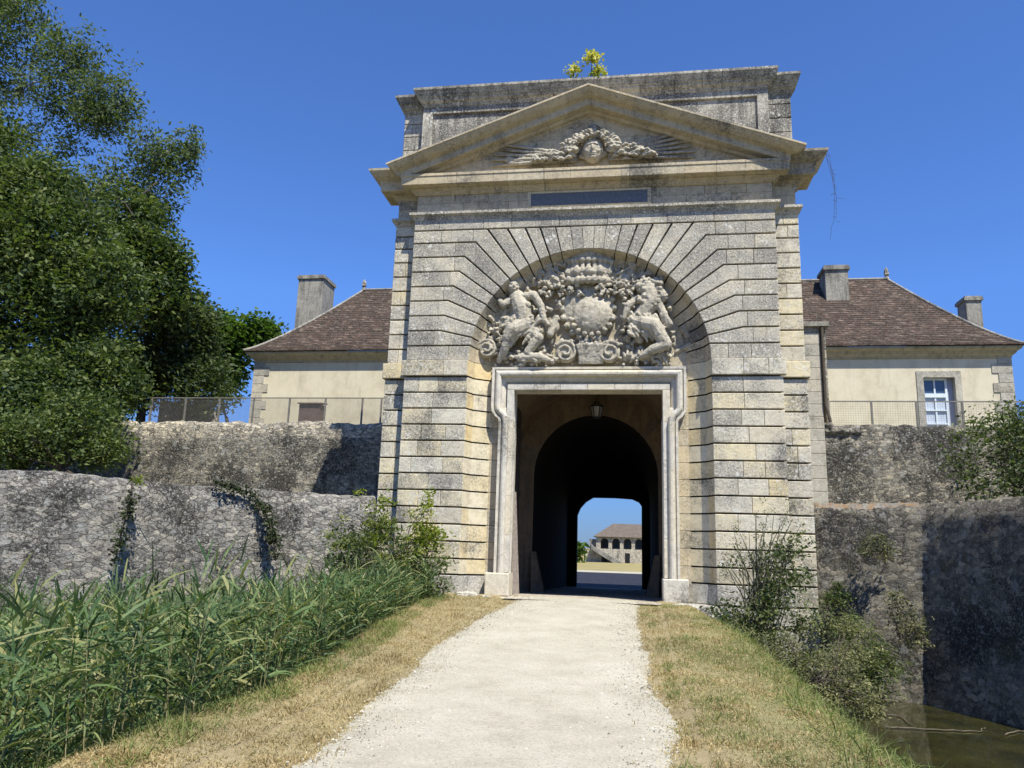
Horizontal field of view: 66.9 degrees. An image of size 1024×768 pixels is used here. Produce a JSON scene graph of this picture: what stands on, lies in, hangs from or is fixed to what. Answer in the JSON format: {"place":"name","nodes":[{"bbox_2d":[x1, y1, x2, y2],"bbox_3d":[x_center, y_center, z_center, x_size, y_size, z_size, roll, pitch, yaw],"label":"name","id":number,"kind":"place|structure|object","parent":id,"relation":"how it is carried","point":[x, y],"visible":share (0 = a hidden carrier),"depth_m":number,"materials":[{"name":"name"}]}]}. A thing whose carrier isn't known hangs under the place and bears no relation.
{"place":"outdoors","nodes":[
{"label":"outdoors","id":0,"kind":"place"},
{"bbox_2d":[162,401,216,421],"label":"stair parapet","id":1,"kind":"structure","parent":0,"point":[174,416],"depth_m":31.28,"materials":[{"name":"grey stone"}]},
{"bbox_2d":[0,533,442,767],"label":"reeds","id":2,"kind":"object","parent":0,"point":[261,602],"visible":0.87,"depth_m":7.83,"materials":[{"name":"green plant"}]},
{"bbox_2d":[48,592,886,767],"bbox_3d":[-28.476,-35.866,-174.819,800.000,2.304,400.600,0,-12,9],"label":"ground","id":3,"kind":"structure","parent":0,"point":[704,754],"depth_m":7.73,"materials":[{"name":"beige plant"}]},
{"bbox_2d":[0,470,379,656],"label":"moat wall","id":4,"kind":"structure","parent":3,"relation":"on","point":[56,521],"depth_m":16.82,"materials":[{"name":"grey stone"}]},
{"bbox_2d":[107,480,141,566],"bbox_3d":[-7.833,2.804,15.671,0.508,1.755,0.583,0,-12,9],"label":"ivy strand","id":5,"kind":"object","parent":4,"relation":"attached to","point":[130,502],"visible":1,"depth_m":15.64,"materials":[{"name":"green plant"}]},
{"bbox_2d":[127,474,153,486],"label":"golden tuft","id":6,"kind":"object","parent":4,"relation":"on","point":[139,480],"visible":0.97,"depth_m":16.12,"materials":[{"name":"green plant"}]},
{"bbox_2d":[212,477,283,564],"bbox_3d":[-6.220,3.257,18.421,1.854,1.992,0.752,3,-12,-6],"label":"ivy strand","id":7,"kind":"object","parent":4,"relation":"attached to","point":[272,537],"visible":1,"depth_m":18.47,"materials":[{"name":"green plant"}]},
{"bbox_2d":[16,592,457,767],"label":"green grass","id":8,"kind":"structure","parent":3,"relation":"on","point":[207,704],"depth_m":7.50,"materials":[{"name":"plant"}]},
{"bbox_2d":[312,512,460,646],"bbox_3d":[-2.980,4.399,17.167,3.466,3.271,3.989,0,-12,9],"label":"elder bush","id":9,"kind":"object","parent":3,"relation":"on","point":[342,559],"visible":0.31,"depth_m":17.73,"materials":[{"name":"green plant"}]},
{"bbox_2d":[321,487,456,572],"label":"elder shoots","id":10,"kind":"object","parent":9,"relation":"on","point":[421,527],"visible":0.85,"depth_m":18.12,"materials":[{"name":"green plant"}]},
{"bbox_2d":[456,591,477,595],"bbox_3d":[-1.071,5.032,18.375,0.546,0.245,0.324,0,-12,9],"label":"footing stone","id":11,"kind":"object","parent":3,"relation":"on","point":[464,593],"visible":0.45,"depth_m":18.25,"materials":[{"name":"grey stone"}]},
{"bbox_2d":[369,65,828,679],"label":"fortress gate","id":12,"kind":"structure","parent":3,"relation":"on","point":[623,251],"depth_m":20.06,"materials":[{"name":"stone"}]},
{"bbox_2d":[515,407,521,555],"bbox_3d":[0.057,2.973,20.956,0.115,4.980,1.750,0,-12,9],"label":"door","id":13,"kind":"structure","parent":12,"relation":"in","point":[518,431],"depth_m":21.51,"materials":[{"name":"brown wood"}]},
{"bbox_2d":[563,62,582,77],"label":"wallflower","id":14,"kind":"object","parent":12,"relation":"on","point":[576,69],"visible":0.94,"depth_m":21.23,"materials":[{"name":"yellow plant"}]},
{"bbox_2d":[577,48,604,76],"bbox_3d":[2.164,-8.731,21.210,0.604,0.983,0.637,12,-16,-40],"label":"wallflower","id":15,"kind":"object","parent":12,"relation":"on","point":[592,58],"visible":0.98,"depth_m":21.18,"materials":[{"name":"yellow plant"}]},
{"bbox_2d":[590,395,603,418],"bbox_3d":[2.581,0.562,23.598,0.425,0.970,0.373,0,-12,9],"label":"hanging lantern","id":16,"kind":"object","parent":12,"relation":"hanging from","point":[596,411],"visible":0.98,"depth_m":23.44,"materials":[{"name":"black metal"}]},
{"bbox_2d":[590,63,607,77],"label":"wallflower","id":17,"kind":"object","parent":12,"relation":"on","point":[604,72],"visible":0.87,"depth_m":21.14,"materials":[{"name":"yellow plant"}]},
{"bbox_2d":[825,153,844,236],"bbox_3d":[7.978,-4.663,19.079,0.421,2.368,0.008,0,-12,9],"label":"hanging vine","id":18,"kind":"object","parent":12,"relation":"hanging from","point":[834,193],"visible":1,"depth_m":19.13,"materials":[{"name":"plant"}]},
{"bbox_2d":[673,603,700,609],"bbox_3d":[3.891,5.053,17.392,0.672,0.249,0.321,0,-12,9],"label":"footing stone","id":19,"kind":"object","parent":3,"relation":"on","point":[695,605],"visible":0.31,"depth_m":17.32,"materials":[{"name":"grey stone"}]},
{"bbox_2d":[707,613,733,623],"bbox_3d":[4.608,5.187,17.096,0.574,0.258,0.323,0,-12,9],"label":"footing stone","id":20,"kind":"object","parent":3,"relation":"on","point":[712,615],"visible":0.1,"depth_m":16.97,"materials":[{"name":"grey stone"}]},
{"bbox_2d":[719,497,810,610],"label":"seedhead weeds","id":21,"kind":"object","parent":3,"relation":"on","point":[756,582],"visible":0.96,"depth_m":16.41,"materials":[{"name":"green plant"}]},
{"bbox_2d":[699,530,835,647],"bbox_3d":[5.402,4.343,16.449,2.827,2.541,1.912,0,-12,9],"label":"nettle bush","id":22,"kind":"object","parent":3,"relation":"on","point":[761,618],"visible":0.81,"depth_m":16.23,"materials":[{"name":"green plant"}]},
{"bbox_2d":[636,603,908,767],"bbox_3d":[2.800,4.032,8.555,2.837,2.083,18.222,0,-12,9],"label":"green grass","id":23,"kind":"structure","parent":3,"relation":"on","point":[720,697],"depth_m":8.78,"materials":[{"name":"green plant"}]},
{"bbox_2d":[713,608,899,730],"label":"bramble bank","id":24,"kind":"structure","parent":3,"relation":"on","point":[837,659],"depth_m":13.28,"materials":[{"name":"green plant"}]},
{"bbox_2d":[713,616,948,767],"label":"bank weeds","id":25,"kind":"object","parent":3,"relation":"on","point":[853,739],"visible":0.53,"depth_m":7.77,"materials":[{"name":"green plant"}]},
{"bbox_2d":[820,608,919,701],"bbox_3d":[6.922,5.257,15.196,1.546,1.652,2.094,0,-12,9],"label":"fern clump","id":26,"kind":"object","parent":3,"relation":"on","point":[883,661],"visible":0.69,"depth_m":14.75,"materials":[{"name":"green plant"}]},
{"bbox_2d":[809,496,1023,729],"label":"moat wall","id":27,"kind":"structure","parent":3,"relation":"on","point":[956,570],"depth_m":16.18,"materials":[{"name":"grey stone"}]},
{"bbox_2d":[816,577,856,614],"bbox_3d":[7.258,4.737,17.332,0.875,0.862,0.804,-8,-16,39],"label":"wall tuft","id":28,"kind":"object","parent":27,"relation":"attached to","point":[838,593],"visible":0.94,"depth_m":17.26,"materials":[{"name":"green plant"}]},
{"bbox_2d":[853,531,901,562],"bbox_3d":[8.012,3.568,17.000,0.994,0.696,0.792,-3,-13,23],"label":"wall tuft","id":29,"kind":"object","parent":27,"relation":"attached to","point":[883,546],"visible":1,"depth_m":16.97,"materials":[{"name":"green plant"}]},
{"bbox_2d":[882,583,935,652],"bbox_3d":[8.152,4.798,15.890,0.951,1.360,1.296,0,-12,9],"label":"wall tuft","id":30,"kind":"object","parent":27,"relation":"attached to","point":[920,628],"visible":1,"depth_m":15.88,"materials":[{"name":"green plant"}]},
{"bbox_2d":[282,596,684,767],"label":"gravel path","id":31,"kind":"structure","parent":0,"point":[529,670],"depth_m":8.04,"materials":[{"name":"beige gravel"}]},
{"bbox_2d":[0,0,1023,548],"label":"sky","id":32,"kind":"structure","parent":0,"point":[917,106],"materials":[{"name":"blue"}]},
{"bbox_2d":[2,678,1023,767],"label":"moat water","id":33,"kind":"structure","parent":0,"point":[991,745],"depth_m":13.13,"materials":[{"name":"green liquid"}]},
{"bbox_2d":[880,712,914,726],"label":"floating branch","id":34,"kind":"object","parent":33,"relation":"on","point":[899,716],"visible":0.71,"depth_m":14.71,"materials":[{"name":"brown wood"}]},
{"bbox_2d":[886,726,985,731],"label":"floating branch","id":35,"kind":"object","parent":33,"relation":"on","point":[934,729],"visible":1,"depth_m":13.67,"materials":[{"name":"brown wood"}]},
{"bbox_2d":[1004,730,1023,735],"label":"floating branch","id":36,"kind":"object","parent":33,"relation":"on","point":[1015,731],"visible":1,"depth_m":13.65,"materials":[{"name":"brown wood"}]},
{"bbox_2d":[504,587,661,604],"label":"cobbled threshold path","id":37,"kind":"structure","parent":0,"point":[638,596],"depth_m":22.93,"materials":[{"name":"grey stone"}]},
{"bbox_2d":[577,572,641,588],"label":"cobbled courtyard path","id":38,"kind":"structure","parent":0,"point":[609,580],"depth_m":46.03,"materials":[{"name":"grey stone"}]},
{"bbox_2d":[577,555,641,573],"bbox_3d":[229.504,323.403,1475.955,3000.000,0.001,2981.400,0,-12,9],"label":"courtyard ground","id":39,"kind":"structure","parent":0,"point":[622,567],"depth_m":89.00,"materials":[{"name":"beige sand"}]},
{"bbox_2d":[577,541,590,562],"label":"poplar","id":40,"kind":"object","parent":39,"relation":"on","point":[581,550],"visible":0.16,"depth_m":115.29,"materials":[{"name":"green plant"}]},
{"bbox_2d":[584,524,641,563],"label":"arcaded barracks","id":41,"kind":"structure","parent":39,"relation":"on","point":[617,543],"depth_m":126.57,"materials":[{"name":"stone"}]},
{"bbox_2d":[603,538,607,546],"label":"window","id":42,"kind":"structure","parent":41,"relation":"in","point":[605,542],"depth_m":129.76,"materials":[{"name":"black glass"}]},
{"bbox_2d":[614,539,618,546],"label":"window","id":43,"kind":"structure","parent":41,"relation":"in","point":[616,541],"depth_m":129.49,"materials":[{"name":"black glass"}]},
{"bbox_2d":[625,539,629,547],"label":"window","id":44,"kind":"structure","parent":41,"relation":"in","point":[627,541],"depth_m":129.22,"materials":[{"name":"black glass"}]},
{"bbox_2d":[636,539,641,547],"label":"window","id":45,"kind":"structure","parent":41,"relation":"in","point":[638,542],"depth_m":128.91,"materials":[{"name":"black glass"}]},
{"bbox_2d":[577,570,641,573],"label":"gravel courtyard path","id":46,"kind":"structure","parent":0,"point":[609,571],"depth_m":65.98,"materials":[{"name":"beige gravel"}]},
{"bbox_2d":[610,602,900,767],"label":"dry grass","id":47,"kind":"structure","parent":0,"point":[746,705],"depth_m":8.24,"materials":[{"name":"beige plant"}]},
{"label":"rampart ground","id":48,"kind":"structure","parent":0,"visible":0},
{"bbox_2d":[0,0,211,234],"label":"ash tree","id":49,"kind":"object","parent":48,"relation":"on","point":[95,111],"visible":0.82,"depth_m":30.62,"materials":[{"name":"green plant"}]},
{"bbox_2d":[90,290,246,421],"bbox_3d":[-13.177,-0.769,29.153,6.828,6.139,4.561,0,-12,9],"label":"privet tree","id":50,"kind":"object","parent":48,"relation":"on","point":[183,363],"visible":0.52,"depth_m":28.39,"materials":[{"name":"green plant"}]},
{"bbox_2d":[179,288,216,420],"bbox_3d":[-12.463,-0.656,29.960,1.468,6.155,1.182,-3,-13,23],"label":"elder sapling","id":51,"kind":"object","parent":48,"relation":"on","point":[182,411],"visible":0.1,"depth_m":30.27,"materials":[{"name":"plant"}]},
{"bbox_2d":[197,306,288,421],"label":"oak tree","id":52,"kind":"object","parent":48,"relation":"on","point":[255,330],"visible":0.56,"depth_m":40.29,"materials":[{"name":"green plant"}]},
{"bbox_2d":[147,397,383,423],"bbox_3d":[-7.585,1.083,26.005,10.116,1.283,0.050,0,-12,9],"label":"railing","id":53,"kind":"object","parent":48,"relation":"on","point":[159,411],"visible":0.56,"depth_m":26.20,"materials":[{"name":"metal"}]},
{"bbox_2d":[297,402,327,421],"bbox_3d":[-7.107,1.223,27.437,0.905,1.177,0.530,0,-12,9],"label":"electric cabinet","id":54,"kind":"object","parent":48,"relation":"on","point":[311,407],"visible":0.57,"depth_m":27.31,"materials":[{"name":"brown metal"}]},
{"bbox_2d":[242,274,391,424],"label":"guardhouse","id":55,"kind":"structure","parent":48,"relation":"on","point":[324,347],"depth_m":30.48,"materials":[{"name":"paint"}]},
{"label":"terrace ground","id":56,"kind":"structure","parent":0,"visible":0},
{"bbox_2d":[0,378,145,477],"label":"laurel shrub","id":57,"kind":"object","parent":56,"relation":"on","point":[33,437],"visible":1,"depth_m":19.47,"materials":[{"name":"green plant"}]},
{"bbox_2d":[0,106,178,470],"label":"elm tree","id":58,"kind":"object","parent":56,"relation":"on","point":[70,284],"visible":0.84,"depth_m":22.57,"materials":[{"name":"green plant"}]},
{"bbox_2d":[91,178,209,344],"bbox_3d":[-13.189,-1.560,27.201,4.919,12.142,3.608,0,-12,9],"label":"maple tree","id":59,"kind":"object","parent":56,"relation":"on","point":[167,256],"visible":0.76,"depth_m":27.36,"materials":[{"name":"green plant"}]},
{"bbox_2d":[1,419,384,555],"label":"rampart wall","id":60,"kind":"structure","parent":56,"relation":"on","point":[322,457],"depth_m":25.11,"materials":[{"name":"grey stone"}]},
{"label":"terrace ground","id":61,"kind":"structure","parent":0,"visible":0},
{"bbox_2d":[825,424,1023,503],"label":"rampart wall","id":62,"kind":"structure","parent":61,"relation":"on","point":[878,463],"depth_m":22.08,"materials":[{"name":"grey stone"}]},
{"bbox_2d":[824,422,862,434],"bbox_3d":[8.944,1.094,22.856,2.545,0.977,0.574,0,-12,9],"label":"rubble heap","id":63,"kind":"object","parent":62,"relation":"on","point":[830,428],"visible":0.31,"depth_m":22.51,"materials":[{"name":"grey stone"}]},
{"bbox_2d":[829,401,1023,426],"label":"railing","id":64,"kind":"object","parent":62,"relation":"on","point":[871,406],"visible":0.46,"depth_m":22.98,"materials":[{"name":"metal"}]},
{"bbox_2d":[928,394,1023,501],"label":"fig tree","id":65,"kind":"object","parent":61,"relation":"on","point":[1015,424],"visible":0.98,"depth_m":19.61,"materials":[{"name":"green plant"}]},
{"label":"rampart ground","id":66,"kind":"structure","parent":0,"visible":0},
{"bbox_2d":[803,321,831,503],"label":"stone buttress","id":67,"kind":"structure","parent":66,"relation":"on","point":[816,357],"depth_m":22.53,"materials":[{"name":"stone"}]},
{"bbox_2d":[801,265,1023,426],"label":"guardhouse","id":68,"kind":"structure","parent":66,"relation":"on","point":[921,349],"depth_m":27.10,"materials":[{"name":"stone"}]},
{"bbox_2d":[916,371,965,426],"bbox_3d":[14.696,0.811,26.635,1.440,2.520,0.290,0,-12,9],"label":"window","id":69,"kind":"structure","parent":68,"relation":"in","point":[931,385],"depth_m":26.71,"materials":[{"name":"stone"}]}
]}

